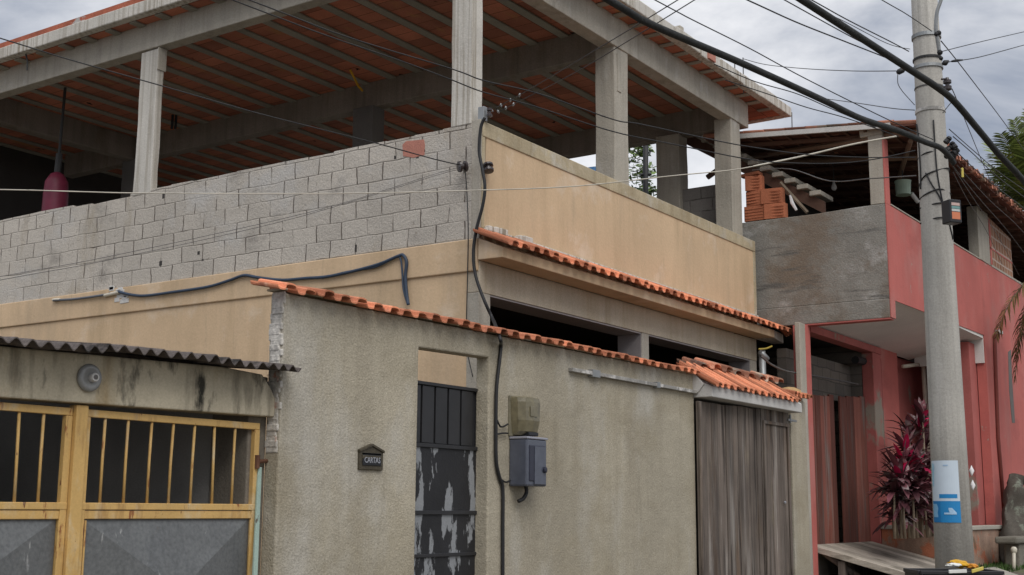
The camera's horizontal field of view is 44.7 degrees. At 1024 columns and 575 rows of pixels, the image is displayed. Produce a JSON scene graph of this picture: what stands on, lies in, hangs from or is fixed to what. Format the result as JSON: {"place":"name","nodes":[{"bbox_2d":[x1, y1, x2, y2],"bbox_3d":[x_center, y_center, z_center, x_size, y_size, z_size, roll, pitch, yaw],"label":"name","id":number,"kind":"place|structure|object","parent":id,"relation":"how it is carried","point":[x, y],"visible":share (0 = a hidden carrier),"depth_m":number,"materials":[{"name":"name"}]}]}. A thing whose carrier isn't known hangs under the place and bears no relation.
{"place":"outdoors","nodes":[
{"label":"outdoors","id":0,"kind":"place"},
{"bbox_2d":[0,0,1023,222],"label":"sky","id":1,"kind":"structure","parent":0,"point":[999,76],"materials":[{"name":"grey"}]},
{"bbox_2d":[725,80,898,136],"bbox_3d":[2.484,-1.447,10.149,2.023,0.101,0.013,7,-12,-33],"label":"phone cable","id":2,"kind":"object","parent":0,"point":[808,107],"visible":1,"depth_m":10.09,"materials":[{"name":"black rubber"}]},
{"bbox_2d":[831,566,1023,574],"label":"ground","id":3,"kind":"structure","parent":0,"point":[1020,571],"depth_m":19.09,"materials":[{"name":"grey concrete"}]},
{"bbox_2d":[0,336,300,574],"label":"garage","id":4,"kind":"structure","parent":3,"relation":"on","point":[139,460],"depth_m":8.72,"materials":[{"name":"paint"}]},
{"bbox_2d":[77,364,101,391],"bbox_3d":[-2.731,0.585,8.085,0.064,0.183,0.183,-6,-12,34],"label":"wall lamp","id":5,"kind":"object","parent":4,"relation":"attached to","point":[89,377],"visible":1,"depth_m":8.07,"materials":[{"name":"grey metal"}]},
{"bbox_2d":[252,467,261,574],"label":"wooden strip","id":6,"kind":"object","parent":4,"relation":"attached to","point":[256,528],"visible":1,"depth_m":9.25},
{"bbox_2d":[0,0,792,570],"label":"unfinished house","id":7,"kind":"structure","parent":3,"relation":"on","point":[664,276],"depth_m":16.71,"materials":[{"name":"beige paint"}]},
{"bbox_2d":[41,87,67,210],"bbox_3d":[-6.963,-1.896,19.102,0.380,2.494,0.380,-6,-12,34],"label":"punching bag","id":8,"kind":"object","parent":7,"relation":"hanging from","point":[56,179],"visible":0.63,"depth_m":18.91,"materials":[{"name":"leather"}]},
{"bbox_2d":[53,292,109,300],"bbox_3d":[-5.772,0.131,16.699,1.205,0.061,0.034,-6,-12,34],"label":"water hose","id":9,"kind":"object","parent":7,"relation":"on","point":[80,298],"visible":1,"depth_m":16.69,"materials":[{"name":"grey plastic"}]},
{"bbox_2d":[103,291,119,296],"bbox_3d":[-5.253,0.083,16.356,0.292,0.072,0.052,-6,-12,34],"label":"pipe coupling","id":10,"kind":"object","parent":7,"relation":"attached to","point":[110,294],"visible":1,"depth_m":16.34,"materials":[{"name":"beige plastic"}]},
{"bbox_2d":[117,253,409,304],"bbox_3d":[-3.131,0.112,14.884,4.894,0.616,0.038,-6,-12,34],"label":"water hose","id":11,"kind":"object","parent":7,"relation":"attached to","point":[403,255],"visible":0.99,"depth_m":14.52,"materials":[{"name":"black rubber"}]},
{"bbox_2d":[322,257,405,300],"bbox_3d":[-1.645,-0.026,13.886,1.272,0.559,0.022,-6,-12,34],"label":"water hose","id":12,"kind":"object","parent":7,"relation":"attached to","point":[401,273],"visible":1,"depth_m":13.62,"materials":[{"name":"black rubber"}]},
{"bbox_2d":[0,157,799,193],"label":"pale wire","id":13,"kind":"object","parent":7,"relation":"attached to","point":[391,192],"visible":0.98,"depth_m":9.97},
{"bbox_2d":[753,136,896,166],"bbox_3d":[2.620,-1.141,10.419,1.235,0.308,0.017,1,-10,-4],"label":"pale wire","id":14,"kind":"object","parent":13,"relation":"attached to","point":[835,148],"visible":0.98,"depth_m":10.43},
{"bbox_2d":[456,161,468,172],"bbox_3d":[-0.536,-1.286,13.303,0.112,0.129,0.175,4,-11,-17],"label":"spool insulator","id":15,"kind":"object","parent":7,"relation":"attached to","point":[464,166],"visible":1,"depth_m":13.25,"materials":[{"name":"brown ceramic"}]},
{"bbox_2d":[0,38,457,164],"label":"power line","id":16,"kind":"object","parent":15,"relation":"attached to","point":[220,102],"visible":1,"depth_m":12.27,"materials":[{"name":"black rubber"}]},
{"bbox_2d":[0,167,458,276],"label":"service wire","id":17,"kind":"object","parent":15,"relation":"attached to","point":[221,232],"visible":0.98,"depth_m":12.14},
{"bbox_2d":[1,169,458,279],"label":"service wire","id":18,"kind":"object","parent":15,"relation":"attached to","point":[222,235],"visible":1,"depth_m":12.15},
{"bbox_2d":[465,172,472,376],"bbox_3d":[-0.453,-0.161,13.114,0.144,2.219,0.010,-6,-12,34],"label":"thin cable","id":19,"kind":"object","parent":15,"relation":"hanging from","point":[467,260],"visible":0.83,"depth_m":13.15,"materials":[{"name":"black rubber"}]},
{"bbox_2d":[478,106,491,121],"bbox_3d":[-0.281,-1.871,13.407,0.164,0.160,0.070,-6,-12,34],"label":"wire bracket","id":20,"kind":"object","parent":7,"relation":"attached to","point":[482,111],"visible":0.96,"depth_m":13.40,"materials":[{"name":"metal"}]},
{"bbox_2d":[491,93,520,112],"bbox_3d":[-0.077,-1.968,13.427,0.345,0.253,0.039,-1,-10,5],"label":"wire tie","id":21,"kind":"object","parent":20,"relation":"attached to","point":[505,106],"visible":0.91,"depth_m":13.42,"materials":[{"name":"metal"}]},
{"bbox_2d":[472,117,504,574],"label":"service cable","id":22,"kind":"object","parent":7,"relation":"attached to","point":[501,482],"visible":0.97,"depth_m":11.83,"materials":[{"name":"black rubber"}]},
{"bbox_2d":[483,161,493,173],"bbox_3d":[-0.302,-1.272,13.314,0.250,0.121,0.122,-6,-12,34],"label":"spool insulator","id":23,"kind":"object","parent":7,"relation":"attached to","point":[488,167],"visible":0.98,"depth_m":13.25,"materials":[{"name":"brown ceramic"}]},
{"bbox_2d":[232,0,914,163],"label":"phone cable","id":24,"kind":"object","parent":7,"relation":"attached to","point":[546,109],"visible":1,"depth_m":9.26,"materials":[{"name":"black rubber"}]},
{"bbox_2d":[249,0,914,157],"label":"phone cable","id":25,"kind":"object","parent":7,"relation":"attached to","point":[560,100],"visible":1,"depth_m":9.28,"materials":[{"name":"black rubber"}]},
{"bbox_2d":[496,0,677,107],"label":"service wire","id":26,"kind":"object","parent":7,"relation":"attached to","point":[590,52],"visible":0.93,"depth_m":10.38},
{"bbox_2d":[499,0,694,111],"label":"service wire","id":27,"kind":"object","parent":7,"relation":"attached to","point":[602,56],"visible":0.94,"depth_m":10.37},
{"bbox_2d":[250,279,812,574],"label":"street wall","id":28,"kind":"structure","parent":3,"relation":"on","point":[689,466],"depth_m":11.91,"materials":[{"name":"beige concrete"}]},
{"bbox_2d":[357,444,384,470],"bbox_3d":[-1.173,1.394,10.249,0.072,0.216,0.308,-6,-12,34],"label":"letterbox","id":29,"kind":"object","parent":28,"relation":"attached to","point":[370,456],"visible":1,"depth_m":10.22,"materials":[{"name":"metal"}]},
{"bbox_2d":[414,380,477,574],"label":"metal door","id":30,"kind":"structure","parent":28,"relation":"in","point":[445,493],"depth_m":11.29,"materials":[{"name":"black paint"}]},
{"bbox_2d":[508,395,539,436],"bbox_3d":[0.144,1.251,12.081,0.180,0.388,0.392,-6,-12,34],"label":"electric meter","id":31,"kind":"object","parent":28,"relation":"attached to","point":[523,416],"visible":0.91,"depth_m":11.97,"materials":[{"name":"beige plastic"}]},
{"bbox_2d":[509,436,547,502],"bbox_3d":[0.196,1.762,12.008,0.248,0.628,0.456,-6,-12,34],"label":"meter box","id":32,"kind":"object","parent":28,"relation":"attached to","point":[527,466],"visible":1,"depth_m":11.87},
{"bbox_2d":[529,445,545,480],"bbox_3d":[0.244,1.685,11.934,0.014,0.339,0.285,-6,-12,34],"label":"window","id":33,"kind":"structure","parent":32,"relation":"in","point":[531,447],"depth_m":11.84,"materials":[{"name":"grey plastic"}]},
{"bbox_2d":[758,350,768,373],"bbox_3d":[3.651,1.780,18.018,0.190,1.764,0.126,7,-12,-34],"label":"gutter pipe","id":34,"kind":"object","parent":28,"relation":"attached to","point":[762,366],"visible":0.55,"depth_m":18.10,"materials":[{"name":"metal"}]},
{"bbox_2d":[628,145,656,196],"bbox_3d":[2.748,1.224,29.337,1.411,9.870,1.221,-6,-12,34],"label":"garden tree","id":35,"kind":"object","parent":3,"relation":"on","point":[651,189],"visible":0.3,"depth_m":29.96,"materials":[{"name":"green plant"}]},
{"bbox_2d":[640,145,651,193],"bbox_3d":[2.550,1.090,23.400,0.220,8.057,0.282,-6,-12,34],"label":"vent pipe","id":36,"kind":"object","parent":3,"relation":"on","point":[645,174],"visible":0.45,"depth_m":23.95,"materials":[{"name":"grey metal"}]},
{"bbox_2d":[687,120,1023,574],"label":"red house","id":37,"kind":"structure","parent":3,"relation":"on","point":[839,281],"depth_m":20.45,"materials":[{"name":"paint"}]},
{"bbox_2d":[744,204,764,221],"bbox_3d":[3.856,-1.163,19.704,0.330,0.240,0.158,-6,-12,34],"label":"clay brick","id":38,"kind":"object","parent":37,"relation":"on","point":[753,213],"visible":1,"depth_m":19.64,"materials":[{"name":"orange brick"}]},
{"bbox_2d":[746,190,761,206],"bbox_3d":[3.881,-1.407,19.728,0.330,0.240,0.165,-6,-12,34],"label":"clay brick","id":39,"kind":"object","parent":38,"relation":"on","point":[753,198],"visible":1,"depth_m":19.69,"materials":[{"name":"orange brick"}]},
{"bbox_2d":[745,175,764,191],"bbox_3d":[3.856,-1.648,19.786,0.260,0.240,0.169,-6,-12,34],"label":"clay brick","id":40,"kind":"object","parent":39,"relation":"on","point":[754,182],"visible":1,"depth_m":19.73,"materials":[{"name":"orange brick"}]},
{"bbox_2d":[741,171,762,178],"bbox_3d":[3.805,-1.794,19.842,0.330,0.050,0.179,-6,-12,34],"label":"clay brick","id":41,"kind":"object","parent":40,"relation":"on","point":[751,174],"visible":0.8,"depth_m":19.78,"materials":[{"name":"orange brick"}]},
{"bbox_2d":[764,202,787,219],"bbox_3d":[4.134,-1.190,19.511,0.330,0.240,0.170,-6,-12,34],"label":"clay brick","id":42,"kind":"object","parent":37,"relation":"on","point":[775,210],"visible":1,"depth_m":19.45,"materials":[{"name":"orange brick"}]},
{"bbox_2d":[761,187,784,204],"bbox_3d":[4.100,-1.430,19.572,0.330,0.240,0.179,-6,-12,34],"label":"clay brick","id":43,"kind":"object","parent":42,"relation":"on","point":[772,195],"visible":1,"depth_m":19.52,"materials":[{"name":"orange brick"}]},
{"bbox_2d":[789,195,797,210],"bbox_3d":[4.390,-1.319,19.438,0.132,0.267,0.052,-6,-12,34],"label":"plastic scrap","id":44,"kind":"object","parent":37,"relation":"on","point":[792,203],"visible":1,"depth_m":19.43,"materials":[{"name":"white plastic"}]},
{"bbox_2d":[779,181,808,213],"bbox_3d":[4.405,-1.406,19.468,0.466,0.572,0.060,-6,-12,34],"label":"timber offcut","id":45,"kind":"object","parent":37,"relation":"on","point":[795,199],"visible":1,"depth_m":19.44,"materials":[{"name":"brown wood"}]},
{"bbox_2d":[761,356,858,384],"bbox_3d":[4.640,1.330,19.137,0.028,0.142,4.062,-6,-12,34],"label":"gap cable","id":46,"kind":"object","parent":37,"relation":"attached to","point":[767,361],"visible":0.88,"depth_m":19.12,"materials":[{"name":"black rubber"}]},
{"bbox_2d":[831,164,836,190],"bbox_3d":[5.383,-2.134,20.886,0.089,1.045,0.090,-6,-12,34],"label":"pendant bulb","id":47,"kind":"object","parent":37,"relation":"hanging from","point":[833,187],"visible":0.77,"depth_m":20.79,"materials":[{"name":"glass"}]},
{"bbox_2d":[894,170,919,202],"bbox_3d":[6.510,-1.791,20.497,0.435,0.786,0.271,1,-10,-2],"label":"plastic bucket","id":48,"kind":"object","parent":37,"relation":"hanging from","point":[902,187],"visible":0.98,"depth_m":20.39,"materials":[{"name":"plastic"}]},
{"bbox_2d":[901,363,932,507],"bbox_3d":[7.426,2.651,22.713,0.164,2.807,1.316,-6,-12,34],"label":"drain pipe","id":49,"kind":"object","parent":37,"relation":"attached to","point":[924,382],"visible":0.29,"depth_m":23.28,"materials":[{"name":"beige plastic"}]},
{"bbox_2d":[969,465,975,489],"bbox_3d":[4.045,1.674,10.951,0.049,0.216,0.074,-6,-12,34],"label":"wall ornament","id":50,"kind":"object","parent":37,"relation":"attached to","point":[971,471],"visible":1,"depth_m":10.93,"materials":[{"name":"white ceramic"}]},
{"bbox_2d":[993,334,1003,508],"bbox_3d":[8.916,2.539,22.809,0.070,3.413,0.287,-6,-12,34],"label":"drain pipe","id":51,"kind":"object","parent":37,"relation":"attached to","point":[997,416],"visible":0.81,"depth_m":22.75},
{"bbox_2d":[818,541,934,574],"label":"gate ramp","id":52,"kind":"structure","parent":3,"relation":"on","point":[856,558],"depth_m":18.72,"materials":[{"name":"grey wood"}]},
{"bbox_2d":[881,525,1001,565],"bbox_3d":[7.363,4.513,21.222,1.480,0.920,2.290,-6,-12,34],"label":"planter","id":53,"kind":"object","parent":3,"relation":"on","point":[986,547],"visible":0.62,"depth_m":20.58,"materials":[{"name":"concrete"}]},
{"bbox_2d":[867,398,969,538],"bbox_3d":[6.458,2.849,20.036,1.300,2.288,4.498,-4,-11,26],"label":"cordyline plant","id":54,"kind":"object","parent":53,"relation":"in","point":[907,487],"visible":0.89,"depth_m":18.91,"materials":[{"name":"purple plant"}]},
{"bbox_2d":[911,0,974,567],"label":"utility pole","id":55,"kind":"object","parent":3,"relation":"on","point":[948,441],"visible":0.92,"depth_m":11.06,"materials":[{"name":"concrete"}]},
{"bbox_2d":[602,0,955,164],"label":"cable bundle","id":56,"kind":"object","parent":55,"relation":"attached to","point":[638,17],"visible":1,"depth_m":8.61,"materials":[{"name":"black rubber"}]},
{"bbox_2d":[655,0,932,139],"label":"power line","id":57,"kind":"object","parent":55,"relation":"attached to","point":[787,68],"visible":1,"depth_m":9.12,"materials":[{"name":"black rubber"}]},
{"bbox_2d":[745,59,895,71],"bbox_3d":[3.332,-2.562,14.250,0.016,2.280,5.800,1,-10,-2],"label":"guy wire","id":58,"kind":"object","parent":55,"relation":"attached to","point":[820,69],"visible":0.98,"depth_m":13.51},
{"bbox_2d":[754,168,915,181],"bbox_3d":[3.339,-1.263,13.650,0.022,1.581,5.522,1,-10,-3],"label":"phone cable","id":59,"kind":"object","parent":55,"relation":"attached to","point":[839,181],"visible":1,"depth_m":12.79,"materials":[{"name":"black rubber"}]},
{"bbox_2d":[829,99,914,110],"bbox_3d":[3.574,-1.872,12.675,0.010,1.289,3.485,0,-10,2],"label":"guy wire","id":60,"kind":"object","parent":55,"relation":"attached to","point":[873,105],"visible":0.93,"depth_m":12.21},
{"bbox_2d":[882,0,931,31],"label":"power line","id":61,"kind":"object","parent":55,"relation":"attached to","point":[906,14],"visible":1,"depth_m":10.09,"materials":[{"name":"black rubber"}]},
{"bbox_2d":[796,0,1023,185],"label":"cable bundle","id":62,"kind":"object","parent":55,"relation":"attached to","point":[912,71],"visible":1,"depth_m":9.88,"materials":[{"name":"black rubber"}]},
{"bbox_2d":[714,64,875,127],"bbox_3d":[2.311,-1.525,9.998,1.998,0.106,0.017,8,-13,-37],"label":"phone cable","id":63,"kind":"object","parent":62,"relation":"attached to","point":[782,89],"visible":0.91,"depth_m":9.85,"materials":[{"name":"black rubber"}]},
{"bbox_2d":[747,0,882,56],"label":"phone cable","id":64,"kind":"object","parent":62,"relation":"attached to","point":[812,28],"visible":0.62,"depth_m":9.00,"materials":[{"name":"black rubber"}]},
{"bbox_2d":[784,0,859,41],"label":"phone cable","id":65,"kind":"object","parent":62,"relation":"attached to","point":[819,19],"visible":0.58,"depth_m":9.09,"materials":[{"name":"black rubber"}]},
{"bbox_2d":[811,0,908,51],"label":"phone cable","id":66,"kind":"object","parent":62,"relation":"attached to","point":[858,25],"visible":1,"depth_m":9.79,"materials":[{"name":"black rubber"}]},
{"bbox_2d":[838,18,908,48],"bbox_3d":[2.130,-2.061,9.054,0.018,0.645,4.332,-7,-13,37],"label":"phone cable","id":67,"kind":"object","parent":62,"relation":"attached to","point":[873,36],"visible":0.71,"depth_m":10.13,"materials":[{"name":"black rubber"}]},
{"bbox_2d":[896,68,904,74],"bbox_3d":[3.465,-1.930,11.100,0.079,0.066,0.052,0,-10,5],"label":"line connector","id":68,"kind":"object","parent":62,"relation":"attached to","point":[899,71],"visible":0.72,"depth_m":11.08,"materials":[{"name":"black plastic"}]},
{"bbox_2d":[897,74,914,104],"bbox_3d":[3.437,-1.743,10.922,0.047,0.394,0.295,2,-10,-7],"label":"drop wire","id":69,"kind":"object","parent":68,"relation":"attached to","point":[901,89],"visible":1,"depth_m":10.93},
{"bbox_2d":[931,460,960,522],"bbox_3d":[3.746,1.764,10.776,0.238,0.529,0.056,-8,-13,39],"label":"paper notice","id":70,"kind":"object","parent":55,"relation":"attached to","point":[946,493],"visible":1,"depth_m":10.76,"materials":[{"name":"white paper"}]},
{"bbox_2d":[941,199,961,225],"bbox_3d":[3.804,-0.651,10.779,0.120,0.205,0.117,4,-11,-19],"label":"terminal box","id":71,"kind":"object","parent":55,"relation":"attached to","point":[951,211],"visible":1,"depth_m":10.73,"materials":[{"name":"black plastic"}]},
{"bbox_2d":[942,59,962,65],"bbox_3d":[3.897,-1.991,10.987,0.319,0.128,0.050,8,-13,-37],"label":"line connector","id":72,"kind":"object","parent":55,"relation":"attached to","point":[945,62],"visible":1,"depth_m":10.92,"materials":[{"name":"black plastic"}]},
{"bbox_2d":[952,89,991,183],"bbox_3d":[5.584,-1.660,14.950,0.013,1.290,8.720,-4,-11,23],"label":"drop wire","id":73,"kind":"object","parent":55,"relation":"attached to","point":[972,137],"visible":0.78,"depth_m":14.00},
{"bbox_2d":[953,172,1001,263],"bbox_3d":[5.874,-0.690,15.446,0.028,0.993,9.916,-4,-11,24],"label":"drop wire","id":74,"kind":"object","parent":55,"relation":"attached to","point":[975,212],"visible":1,"depth_m":13.35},
{"bbox_2d":[942,32,1021,51],"bbox_3d":[5.763,-2.852,13.810,0.009,2.596,6.755,-7,-12,36],"label":"power line","id":75,"kind":"object","parent":55,"relation":"attached to","point":[982,41],"visible":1,"depth_m":12.03,"materials":[{"name":"black rubber"}]},
{"bbox_2d":[941,41,1023,148],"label":"power line","id":76,"kind":"object","parent":55,"relation":"attached to","point":[980,91],"visible":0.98,"depth_m":13.62,"materials":[{"name":"black rubber"}]},
{"bbox_2d":[949,129,1023,189],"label":"phone cable","id":77,"kind":"object","parent":55,"relation":"attached to","point":[983,159],"visible":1,"depth_m":12.42,"materials":[{"name":"black rubber"}]},
{"bbox_2d":[949,45,1023,61],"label":"power line","id":78,"kind":"object","parent":55,"relation":"attached to","point":[992,53],"visible":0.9,"depth_m":12.32,"materials":[{"name":"black rubber"}]},
{"bbox_2d":[955,170,1018,274],"bbox_3d":[6.024,-0.608,15.445,0.032,0.792,10.058,-4,-11,25],"label":"drop wire","id":79,"kind":"object","parent":55,"relation":"attached to","point":[985,216],"visible":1,"depth_m":13.39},
{"bbox_2d":[953,166,1022,250],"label":"drop wire","id":80,"kind":"object","parent":55,"relation":"attached to","point":[985,205],"visible":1,"depth_m":13.12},
{"bbox_2d":[953,136,1023,196],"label":"phone cable","id":81,"kind":"object","parent":55,"relation":"attached to","point":[985,165],"visible":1,"depth_m":12.21,"materials":[{"name":"black rubber"}]},
{"bbox_2d":[957,165,1023,232],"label":"drop wire","id":82,"kind":"object","parent":55,"relation":"attached to","point":[984,194],"visible":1,"depth_m":12.78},
{"bbox_2d":[958,153,1023,208],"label":"phone cable","id":83,"kind":"object","parent":55,"relation":"attached to","point":[990,181],"visible":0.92,"depth_m":12.62,"materials":[{"name":"black rubber"}]},
{"bbox_2d":[976,109,1023,209],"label":"tree","id":84,"kind":"object","parent":3,"relation":"on","point":[1014,151],"visible":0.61,"depth_m":33.34,"materials":[{"name":"green plant"}]},
{"bbox_2d":[978,561,1023,571],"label":"grass","id":85,"kind":"structure","parent":3,"relation":"on","point":[1007,567],"depth_m":19.86,"materials":[{"name":"green plant"}]},
{"bbox_2d":[991,282,1023,385],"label":"palm tree","id":86,"kind":"object","parent":3,"relation":"on","point":[1020,331],"visible":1,"depth_m":22.32,"materials":[{"name":"brown plant"}]},
{"bbox_2d":[995,536,1023,566],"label":"stone slab","id":87,"kind":"structure","parent":3,"relation":"on","point":[1009,542],"depth_m":20.44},
{"bbox_2d":[999,473,1023,563],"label":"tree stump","id":88,"kind":"object","parent":3,"relation":"on","point":[1012,515],"visible":0.64,"depth_m":21.76,"materials":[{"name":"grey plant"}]},
{"bbox_2d":[1011,547,1016,569],"bbox_3d":[7.903,4.292,19.609,0.097,0.415,0.175,-6,-12,34],"label":"pipe stub","id":89,"kind":"object","parent":3,"relation":"on","point":[1013,550],"visible":0.92,"depth_m":19.61,"materials":[{"name":"beige plastic"}]},
{"bbox_2d":[903,568,1004,574],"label":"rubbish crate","id":90,"kind":"object","parent":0,"point":[926,571],"visible":0.98,"depth_m":9.54,"materials":[{"name":"black plastic"}]},
{"bbox_2d":[948,569,966,572],"bbox_3d":[3.402,2.167,9.510,0.136,0.031,0.020,0,-10,0],"label":"packaging strip","id":91,"kind":"object","parent":90,"relation":"on","point":[958,571],"visible":1,"depth_m":9.50,"materials":[{"name":"white plastic"}]},
{"bbox_2d":[971,567,983,572],"bbox_3d":[3.554,2.155,9.510,0.088,0.049,0.020,0,-10,3],"label":"packaging strip","id":92,"kind":"object","parent":90,"relation":"on","point":[977,569],"visible":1,"depth_m":9.50,"materials":[{"name":"yellow plastic"}]},
{"bbox_2d":[984,567,1016,574],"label":"path","id":93,"kind":"structure","parent":0,"point":[1005,571],"depth_m":18.38,"materials":[{"name":"concrete"}]},
{"bbox_3d":[3.454,2.258,9.754,0.665,0.070,0.613,-6,-12,34],"label":"bin liner","id":94,"kind":"object","parent":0,"visible":0},
{"bbox_2d":[945,563,961,567],"bbox_3d":[3.449,2.167,9.719,0.131,0.037,0.063,1,-10,-2],"label":"paper wrapper","id":95,"kind":"object","parent":94,"relation":"on","point":[954,565],"visible":1,"depth_m":9.70,"materials":[{"name":"white paper"}]},
{"bbox_2d":[946,559,969,568],"bbox_3d":[3.527,2.187,9.850,0.174,0.072,0.138,-6,-12,34],"label":"plastic bag","id":96,"kind":"object","parent":94,"relation":"on","point":[964,563],"visible":0.82,"depth_m":9.81,"materials":[{"name":"yellow plastic"}]},
{"bbox_2d":[966,563,978,568],"bbox_3d":[3.636,2.205,9.850,0.105,0.045,0.112,-6,-12,34],"label":"plastic bag","id":97,"kind":"object","parent":94,"relation":"on","point":[972,566],"visible":0.96,"depth_m":9.81,"materials":[{"name":"orange plastic"}]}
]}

